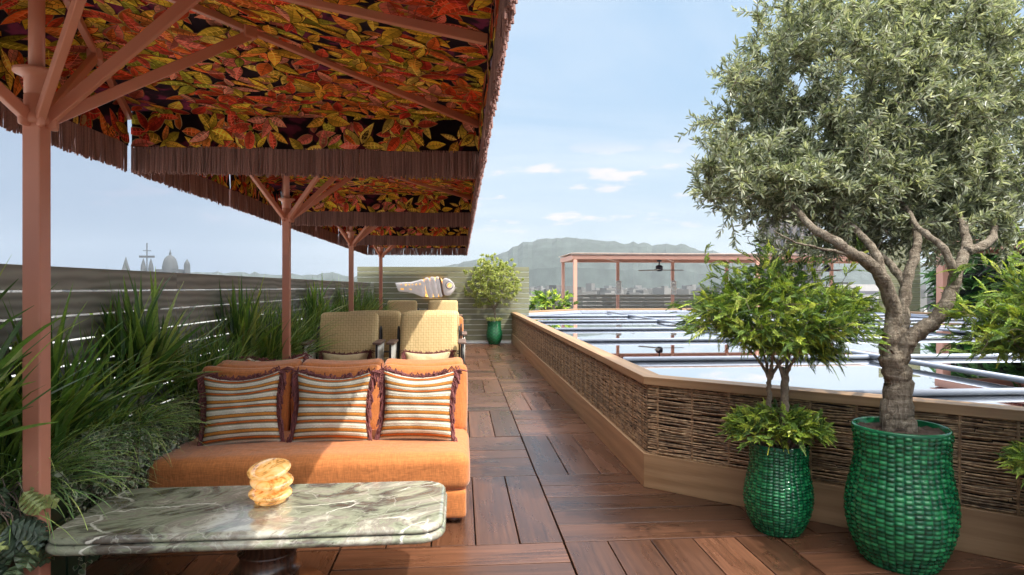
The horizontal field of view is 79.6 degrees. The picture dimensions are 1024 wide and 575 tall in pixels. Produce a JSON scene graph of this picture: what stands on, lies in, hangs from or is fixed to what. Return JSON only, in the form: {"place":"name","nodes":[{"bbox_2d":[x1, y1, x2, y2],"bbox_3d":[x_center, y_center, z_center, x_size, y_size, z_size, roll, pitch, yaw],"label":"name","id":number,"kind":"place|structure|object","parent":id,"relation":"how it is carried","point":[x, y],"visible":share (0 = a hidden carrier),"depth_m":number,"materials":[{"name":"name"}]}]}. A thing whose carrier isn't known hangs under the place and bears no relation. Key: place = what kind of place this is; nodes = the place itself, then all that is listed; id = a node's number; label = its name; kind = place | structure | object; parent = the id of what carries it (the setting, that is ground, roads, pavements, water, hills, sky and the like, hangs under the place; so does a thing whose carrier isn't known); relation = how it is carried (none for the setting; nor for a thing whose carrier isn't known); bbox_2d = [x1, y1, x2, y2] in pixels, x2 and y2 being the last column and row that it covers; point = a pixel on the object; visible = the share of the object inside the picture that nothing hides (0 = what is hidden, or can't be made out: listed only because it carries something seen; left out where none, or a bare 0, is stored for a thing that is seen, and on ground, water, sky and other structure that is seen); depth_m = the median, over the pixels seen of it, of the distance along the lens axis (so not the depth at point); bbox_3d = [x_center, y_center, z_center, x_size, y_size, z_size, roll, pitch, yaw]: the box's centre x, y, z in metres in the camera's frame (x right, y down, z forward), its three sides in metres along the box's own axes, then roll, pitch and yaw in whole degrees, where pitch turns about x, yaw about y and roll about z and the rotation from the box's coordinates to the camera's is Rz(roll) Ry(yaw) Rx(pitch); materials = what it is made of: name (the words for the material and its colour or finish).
{"place":"outdoors","nodes":[
{"label":"outdoors","id":0,"kind":"place"},
{"bbox_2d":[0,341,222,415],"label":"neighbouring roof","id":1,"kind":"structure","parent":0,"point":[85,361],"depth_m":25.06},
{"bbox_2d":[139,243,154,289],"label":"mast tower","id":2,"kind":"structure","parent":0,"point":[146,267],"depth_m":1442.23,"materials":[{"name":"grey metal"}]},
{"bbox_2d":[459,317,463,330],"bbox_3d":[-1.915,1.040,11.774,1.980,0.920,1.039,0,0,-5],"label":"sofa","id":3,"kind":"object","parent":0,"point":[460,320],"visible":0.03,"depth_m":12.13,"materials":[{"name":"orange fabric"}]},
{"bbox_2d":[2,308,926,341],"bbox_3d":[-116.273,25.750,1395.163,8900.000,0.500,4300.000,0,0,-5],"label":"ground","id":4,"kind":"structure","parent":0,"point":[196,323],"depth_m":407.01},
{"bbox_2d":[122,257,129,269],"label":"spire","id":5,"kind":"structure","parent":4,"relation":"on","point":[125,265],"depth_m":1426.61,"materials":[{"name":"grey stone"}]},
{"bbox_2d":[156,250,183,289],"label":"church dome","id":6,"kind":"structure","parent":4,"relation":"on","point":[170,264],"depth_m":1425.66,"materials":[{"name":"grey stone"}]},
{"bbox_2d":[184,259,189,272],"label":"turret","id":7,"kind":"object","parent":4,"relation":"on","point":[186,266],"visible":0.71,"depth_m":1436.32,"materials":[{"name":"grey stone"}]},
{"bbox_2d":[0,282,934,321],"bbox_3d":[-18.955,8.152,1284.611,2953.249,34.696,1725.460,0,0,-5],"label":"distant town","id":8,"kind":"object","parent":4,"relation":"on","point":[590,289],"visible":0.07,"depth_m":737.42,"materials":[{"name":"paint"}]},
{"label":"roof slab","id":9,"kind":"structure","parent":4,"relation":"on","visible":0},
{"bbox_2d":[77,342,1023,574],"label":"deck","id":10,"kind":"structure","parent":9,"relation":"on","point":[554,486],"depth_m":3.79,"materials":[{"name":"brown wood"}]},
{"bbox_2d":[0,354,318,574],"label":"planter trough","id":11,"kind":"object","parent":10,"relation":"on","point":[62,565],"depth_m":3.10,"materials":[{"name":"soil"}]},
{"bbox_2d":[0,475,59,574],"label":"monstera","id":12,"kind":"object","parent":11,"relation":"in","point":[30,537],"visible":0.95,"depth_m":2.56,"materials":[{"name":"green plant"}]},
{"bbox_2d":[0,256,104,454],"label":"cordyline","id":13,"kind":"object","parent":11,"relation":"in","point":[11,358],"visible":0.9,"depth_m":2.57,"materials":[{"name":"green plant"}]},
{"bbox_2d":[0,336,158,490],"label":"fountain grass","id":14,"kind":"object","parent":11,"relation":"in","point":[10,448],"depth_m":2.85,"materials":[{"name":"green plant"}]},
{"bbox_2d":[0,388,163,547],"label":"fountain grass","id":15,"kind":"object","parent":11,"relation":"in","point":[55,467],"depth_m":2.98,"materials":[{"name":"green plant"}]},
{"bbox_2d":[0,284,183,459],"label":"cordyline","id":16,"kind":"object","parent":11,"relation":"in","point":[67,422],"visible":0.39,"depth_m":3.11,"materials":[{"name":"green plant"}]},
{"bbox_2d":[51,418,150,574],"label":"shrub","id":17,"kind":"object","parent":11,"relation":"on","point":[97,490],"visible":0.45,"depth_m":3.29,"materials":[{"name":"green plant"}]},
{"bbox_2d":[58,342,201,466],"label":"fountain grass","id":18,"kind":"object","parent":11,"relation":"in","point":[110,422],"depth_m":3.59,"materials":[{"name":"green plant"}]},
{"bbox_2d":[62,310,209,431],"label":"fountain grass","id":19,"kind":"object","parent":11,"relation":"in","point":[123,387],"depth_m":3.77,"materials":[{"name":"green plant"}]},
{"bbox_2d":[80,370,225,480],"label":"fountain grass","id":20,"kind":"object","parent":11,"relation":"in","point":[167,419],"depth_m":3.81,"materials":[{"name":"green plant"}]},
{"bbox_2d":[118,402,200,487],"bbox_3d":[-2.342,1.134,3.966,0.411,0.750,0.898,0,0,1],"label":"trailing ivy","id":21,"kind":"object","parent":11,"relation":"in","point":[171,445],"visible":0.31,"depth_m":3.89,"materials":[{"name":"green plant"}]},
{"bbox_2d":[89,263,232,410],"bbox_3d":[-2.312,0.415,4.130,0.879,1.192,1.357,0,0,-5],"label":"cordyline","id":22,"kind":"object","parent":11,"relation":"in","point":[141,330],"visible":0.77,"depth_m":4.04,"materials":[{"name":"green plant"}]},
{"bbox_2d":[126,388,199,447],"bbox_3d":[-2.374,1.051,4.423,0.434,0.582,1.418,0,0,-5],"label":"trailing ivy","id":23,"kind":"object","parent":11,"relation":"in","point":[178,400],"visible":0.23,"depth_m":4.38,"materials":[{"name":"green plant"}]},
{"bbox_2d":[130,299,285,411],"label":"fountain grass","id":24,"kind":"object","parent":11,"relation":"in","point":[189,386],"depth_m":4.76,"materials":[{"name":"green plant"}]},
{"bbox_2d":[189,297,298,367],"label":"fountain grass","id":25,"kind":"object","parent":11,"relation":"in","point":[215,345],"depth_m":5.42,"materials":[{"name":"green plant"}]},
{"bbox_2d":[206,275,286,360],"bbox_3d":[-2.518,0.422,5.976,0.723,1.118,0.985,0,0,-5],"label":"cordyline","id":26,"kind":"object","parent":11,"relation":"in","point":[242,317],"visible":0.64,"depth_m":5.83,"materials":[{"name":"green plant"}]},
{"bbox_2d":[245,285,345,359],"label":"fountain grass","id":27,"kind":"object","parent":11,"relation":"in","point":[271,344],"depth_m":6.63,"materials":[{"name":"green plant"}]},
{"bbox_2d":[259,288,346,356],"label":"fountain grass","id":28,"kind":"object","parent":11,"relation":"in","point":[297,333],"depth_m":7.57,"materials":[{"name":"green plant"}]},
{"bbox_2d":[291,294,348,352],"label":"fountain grass","id":29,"kind":"object","parent":11,"relation":"in","point":[306,325],"depth_m":8.32,"materials":[{"name":"green plant"}]},
{"bbox_2d":[301,277,349,327],"bbox_3d":[-2.741,0.369,9.081,0.892,1.224,1.121,0,0,24],"label":"cordyline","id":30,"kind":"object","parent":11,"relation":"in","point":[312,298],"visible":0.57,"depth_m":9.00,"materials":[{"name":"green plant"}]},
{"bbox_2d":[317,290,357,335],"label":"fountain grass","id":31,"kind":"object","parent":11,"relation":"in","point":[336,307],"depth_m":9.87,"materials":[{"name":"green plant"}]},
{"bbox_2d":[332,277,380,311],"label":"fountain grass","id":32,"kind":"object","parent":11,"relation":"in","point":[337,300],"depth_m":11.20,"materials":[{"name":"green plant"}]},
{"bbox_2d":[342,279,395,310],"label":"fountain grass","id":33,"kind":"object","parent":11,"relation":"in","point":[364,301],"depth_m":12.79,"materials":[{"name":"green plant"}]},
{"bbox_2d":[365,282,401,310],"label":"fountain grass","id":34,"kind":"object","parent":11,"relation":"in","point":[374,298],"depth_m":14.67,"materials":[{"name":"green plant"}]},
{"bbox_2d":[0,264,373,484],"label":"slatted fence","id":35,"kind":"object","parent":10,"relation":"on","point":[64,278],"visible":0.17,"depth_m":4.47,"materials":[{"name":"brown wood"}]},
{"bbox_2d":[45,481,447,574],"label":"coffee table","id":36,"kind":"object","parent":10,"relation":"on","point":[267,540],"visible":0.98,"depth_m":2.80,"materials":[{"name":"green stone"}]},
{"bbox_2d":[247,458,293,505],"bbox_3d":[-1.184,0.952,3.014,0.216,0.196,0.207,0,0,-5],"label":"table lamp","id":37,"kind":"object","parent":36,"relation":"on","point":[271,480],"visible":1,"depth_m":2.95,"materials":[{"name":"stone"}]},
{"bbox_2d":[0,0,517,574],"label":"parasol","id":38,"kind":"object","parent":10,"relation":"on","point":[234,86],"visible":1,"depth_m":3.54,"materials":[{"name":"fabric"}]},
{"bbox_2d":[133,147,482,358],"bbox_3d":[-1.684,-0.030,6.548,2.628,3.060,3.830,0,0,-5],"label":"parasol","id":39,"kind":"object","parent":10,"relation":"on","point":[329,200],"visible":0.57,"depth_m":7.74,"materials":[{"name":"fabric"}]},
{"bbox_2d":[147,364,469,521],"bbox_3d":[-1.292,1.040,4.300,1.980,0.920,1.039,0,0,-5],"label":"sofa","id":40,"kind":"object","parent":10,"relation":"on","point":[446,464],"visible":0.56,"depth_m":3.87,"materials":[{"name":"orange fabric"}]},
{"bbox_2d":[196,366,293,445],"bbox_3d":[-1.806,0.840,4.159,0.646,0.601,0.202,-3,-14,-9],"label":"throw pillow","id":41,"kind":"object","parent":40,"relation":"on","point":[244,409],"visible":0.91,"depth_m":4.09,"materials":[{"name":"multicoloured fabric"}]},
{"bbox_2d":[286,366,381,442],"bbox_3d":[-1.227,0.842,4.206,0.651,0.602,0.201,1,-14,-6],"label":"throw pillow","id":42,"kind":"object","parent":40,"relation":"on","point":[330,408],"visible":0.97,"depth_m":4.14,"materials":[{"name":"multicoloured fabric"}]},
{"bbox_2d":[374,363,466,441],"bbox_3d":[-0.631,0.835,4.255,0.632,0.614,0.201,1,-14,-1],"label":"throw pillow","id":43,"kind":"object","parent":40,"relation":"on","point":[418,406],"visible":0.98,"depth_m":4.19,"materials":[{"name":"multicoloured fabric"}]},
{"bbox_2d":[217,357,462,367],"bbox_3d":[-1.407,1.040,5.379,1.980,0.920,1.039,0,0,-5],"label":"sofa","id":44,"kind":"object","parent":10,"relation":"on","point":[328,363],"visible":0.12,"depth_m":4.96,"materials":[{"name":"orange fabric"}]},
{"bbox_2d":[237,352,311,362],"bbox_3d":[-2.087,0.859,5.370,0.653,0.577,0.171,-3,-13,-1],"label":"throw pillow","id":45,"kind":"object","parent":44,"relation":"on","point":[303,357],"visible":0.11,"depth_m":5.42,"materials":[{"name":"fabric"}]},
{"bbox_2d":[299,312,385,360],"bbox_3d":[-2.133,0.912,7.897,0.985,1.179,0.813,0,0,-5],"label":"armchair","id":46,"kind":"object","parent":10,"relation":"on","point":[362,331],"visible":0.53,"depth_m":8.05,"materials":[{"name":"beige fabric"}]},
{"bbox_2d":[315,349,374,360],"bbox_3d":[-2.129,1.005,7.836,0.759,0.446,0.160,0,-12,-5],"label":"throw pillow","id":47,"kind":"object","parent":46,"relation":"on","point":[364,355],"visible":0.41,"depth_m":7.82,"materials":[{"name":"beige fabric"}]},
{"bbox_2d":[350,310,400,363],"bbox_3d":[-1.973,0.912,8.981,0.985,1.179,0.813,0,0,-5],"label":"armchair","id":48,"kind":"object","parent":10,"relation":"on","point":[389,321],"visible":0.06,"depth_m":8.67,"materials":[{"name":"beige fabric"}]},
{"bbox_2d":[291,212,472,310],"bbox_3d":[-2.003,-0.030,10.375,2.628,3.060,3.830,0,0,-5],"label":"parasol","id":49,"kind":"object","parent":10,"relation":"on","point":[353,236],"visible":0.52,"depth_m":12.20,"materials":[{"name":"fabric"}]},
{"bbox_2d":[386,300,418,313],"bbox_3d":[-2.771,0.912,15.369,0.985,1.179,0.813,0,0,-5],"label":"armchair","id":50,"kind":"object","parent":10,"relation":"on","point":[407,305],"visible":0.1,"depth_m":15.56,"materials":[{"name":"beige fabric"}]},
{"bbox_2d":[338,235,468,309],"bbox_3d":[-2.322,-0.030,14.202,2.628,3.060,3.830,0,0,-5],"label":"parasol","id":51,"kind":"object","parent":10,"relation":"on","point":[420,249],"visible":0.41,"depth_m":16.02,"materials":[{"name":"fabric"}]},
{"bbox_2d":[386,312,465,359],"bbox_3d":[-1.092,0.912,7.983,0.985,1.179,0.813,0,0,-5],"label":"armchair","id":52,"kind":"object","parent":10,"relation":"on","point":[423,332],"visible":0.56,"depth_m":8.13,"materials":[{"name":"yellow-beige woven fabric"},{"name":"dark wood"},{"name":"black metal"}]},
{"bbox_2d":[400,349,455,359],"bbox_3d":[-1.077,1.002,7.925,0.727,0.440,0.161,0,-12,-7],"label":"throw pillow","id":53,"kind":"object","parent":52,"relation":"on","point":[416,355],"visible":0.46,"depth_m":7.91,"materials":[{"name":"beige fabric"}]},
{"bbox_2d":[408,310,466,364],"bbox_3d":[-1.155,0.912,9.049,0.985,1.179,0.813,0,0,-5],"label":"armchair","id":54,"kind":"object","parent":10,"relation":"on","point":[463,334],"visible":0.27,"depth_m":8.76,"materials":[{"name":"beige fabric"}]},
{"bbox_2d":[357,267,528,342],"bbox_3d":[-1.829,0.468,16.559,4.602,2.045,0.018,0,0,-5],"label":"slatted screen","id":55,"kind":"object","parent":10,"relation":"on","point":[475,322],"visible":0.39,"depth_m":16.60,"materials":[{"name":"beige wood"}]},
{"bbox_2d":[395,276,454,297],"bbox_3d":[-2.304,-0.010,16.332,1.600,0.580,0.185,0,0,-5],"label":"fish lamp","id":56,"kind":"object","parent":55,"relation":"attached to","point":[435,287],"visible":1,"depth_m":16.31,"materials":[{"name":"ceramic"}]},
{"bbox_2d":[427,300,462,315],"bbox_3d":[-1.740,0.912,15.455,0.985,1.179,0.813,0,0,-5],"label":"armchair","id":57,"kind":"object","parent":10,"relation":"on","point":[442,304],"visible":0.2,"depth_m":15.64,"materials":[{"name":"beige fabric"}]},
{"bbox_2d":[486,321,501,343],"bbox_3d":[-0.468,1.195,16.317,0.429,0.610,0.432,0,0,-5],"label":"woven pot","id":58,"kind":"object","parent":10,"relation":"on","point":[494,333],"visible":1,"depth_m":16.16,"materials":[{"name":"green ceramic"}]},
{"bbox_2d":[462,252,523,320],"bbox_3d":[-0.495,0.013,16.349,1.462,1.894,1.420,0,0,26],"label":"potted tree","id":59,"kind":"object","parent":58,"relation":"in","point":[495,272],"visible":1,"depth_m":16.14,"materials":[{"name":"green plant"}]},
{"bbox_2d":[511,308,1023,563],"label":"parapet wall","id":60,"kind":"structure","parent":10,"relation":"on","point":[650,429],"depth_m":4.30,"materials":[{"name":"brown wicker"}]},
{"bbox_2d":[526,310,1023,406],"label":"glass roof","id":61,"kind":"structure","parent":60,"relation":"attached to","point":[654,341],"depth_m":6.64,"materials":[{"name":"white glass"}]},
{"bbox_2d":[743,438,814,537],"bbox_3d":[1.653,1.228,3.810,0.409,0.545,0.411,0,0,-5],"label":"woven pot","id":62,"kind":"object","parent":10,"relation":"on","point":[778,494],"visible":0.91,"depth_m":3.66,"materials":[{"name":"green wicker"}]},
{"bbox_2d":[665,234,890,455],"bbox_3d":[1.624,0.359,3.812,1.342,1.346,1.238,0,0,-5],"label":"topiary shrub","id":63,"kind":"object","parent":62,"relation":"in","point":[813,332],"visible":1,"depth_m":3.65,"materials":[{"name":"green plant"}]},
{"bbox_2d":[843,416,961,574],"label":"woven pot","id":64,"kind":"object","parent":10,"relation":"on","point":[902,509],"visible":0.97,"depth_m":3.18,"materials":[{"name":"green wicker"}]},
{"bbox_2d":[674,0,1023,433],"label":"olive tree","id":65,"kind":"object","parent":64,"relation":"in","point":[885,168],"visible":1,"depth_m":3.77,"materials":[{"name":"green plant"}]},
{"bbox_3d":[1.329,1.200,20.782,1.900,0.600,0.800,0,0,-5],"label":"planter box","id":66,"kind":"object","parent":10,"relation":"on","visible":0},
{"bbox_2d":[529,288,578,310],"bbox_3d":[1.342,0.589,20.808,1.956,1.189,1.398,0,0,-5],"label":"shrub","id":67,"kind":"object","parent":66,"relation":"in","point":[543,300],"visible":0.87,"depth_m":20.59,"materials":[{"name":"green plant"}]},
{"bbox_3d":[2.766,1.228,2.970,0.409,0.545,0.411,0,0,-5],"label":"woven pot","id":68,"kind":"object","parent":10,"relation":"on","visible":0},
{"bbox_2d":[925,222,1023,488],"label":"topiary shrub","id":69,"kind":"object","parent":68,"relation":"in","point":[1004,335],"visible":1,"depth_m":3.07,"materials":[{"name":"green plant"}]},
{"bbox_2d":[529,294,861,310],"bbox_3d":[7.017,0.850,24.768,14.897,1.140,0.022,0,0,-5],"label":"slatted fence","id":70,"kind":"object","parent":9,"relation":"on","point":[627,304],"visible":0.06,"depth_m":24.56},
{"bbox_2d":[559,253,857,308],"bbox_3d":[8.548,0.152,23.040,13.285,2.695,2.800,0,0,-5],"label":"pergola","id":71,"kind":"object","parent":9,"relation":"on","point":[618,258],"visible":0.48,"depth_m":21.79,"materials":[{"name":"pink paint"}]},
{"bbox_2d":[616,281,620,294],"bbox_3d":[4.127,0.010,23.802,0.218,0.560,0.105,0,0,-5],"label":"wall sconce","id":72,"kind":"object","parent":71,"relation":"attached to","point":[618,287],"depth_m":23.75,"materials":[{"name":"white ceramic"}]},
{"bbox_2d":[638,260,683,270],"bbox_3d":[5.673,-0.810,22.875,1.491,0.420,1.712,0,0,-10],"label":"ceiling fan","id":73,"kind":"object","parent":71,"relation":"hanging from","point":[659,267],"visible":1,"depth_m":22.78,"materials":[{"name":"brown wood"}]},
{"bbox_2d":[671,281,676,294],"bbox_3d":[6.310,0.010,23.984,0.218,0.560,0.105,0,0,-5],"label":"wall sconce","id":74,"kind":"object","parent":71,"relation":"attached to","point":[673,288],"depth_m":23.94,"materials":[{"name":"white ceramic"}]},
{"bbox_2d":[802,265,842,271],"bbox_3d":[12.168,-0.810,23.494,1.491,0.420,1.712,0,0,-33],"label":"ceiling fan","id":75,"kind":"object","parent":71,"relation":"hanging from","point":[828,269],"visible":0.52,"depth_m":23.30,"materials":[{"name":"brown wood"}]},
{"bbox_2d":[879,245,919,311],"bbox_3d":[13.162,0.020,20.869,1.497,2.940,0.018,0,0,-5],"label":"slatted screen","id":76,"kind":"object","parent":9,"relation":"on","point":[914,306],"visible":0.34,"depth_m":20.89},
{"bbox_2d":[916,228,1023,314],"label":"fern wall","id":77,"kind":"structure","parent":9,"relation":"on","point":[970,282],"depth_m":18.76,"materials":[{"name":"plant"}]},
{"bbox_2d":[935,239,1023,304],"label":"pergola","id":78,"kind":"object","parent":9,"relation":"on","point":[941,279],"visible":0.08,"depth_m":17.04,"materials":[{"name":"pink paint"}]},
{"bbox_3d":[11.352,1.200,20.915,1.900,0.600,0.800,0,0,-5],"label":"planter box","id":79,"kind":"object","parent":9,"relation":"on","visible":0},
{"bbox_2d":[836,282,873,307],"bbox_3d":[11.282,0.488,20.956,2.120,1.346,1.452,0,0,-5],"label":"shrub","id":80,"kind":"object","parent":79,"relation":"in","point":[857,294],"visible":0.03,"depth_m":20.71,"materials":[{"name":"green plant"}]},
{"bbox_2d":[0,0,1023,276],"label":"sky","id":81,"kind":"structure","parent":0,"point":[595,96],"materials":[{"name":"blue"}]},
{"bbox_2d":[190,237,935,289],"bbox_3d":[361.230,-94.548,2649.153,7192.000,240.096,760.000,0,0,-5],"label":"hills","id":82,"kind":"structure","parent":0,"point":[540,258],"depth_m":2369.72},
{"bbox_2d":[756,215,820,283],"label":"building","id":83,"kind":"structure","parent":0,"point":[795,229],"depth_m":352.92,"materials":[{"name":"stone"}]},
{"bbox_2d":[799,284,878,309],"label":"office block","id":84,"kind":"structure","parent":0,"point":[867,290],"depth_m":300.39,"materials":[{"name":"white glass"}]}
]}

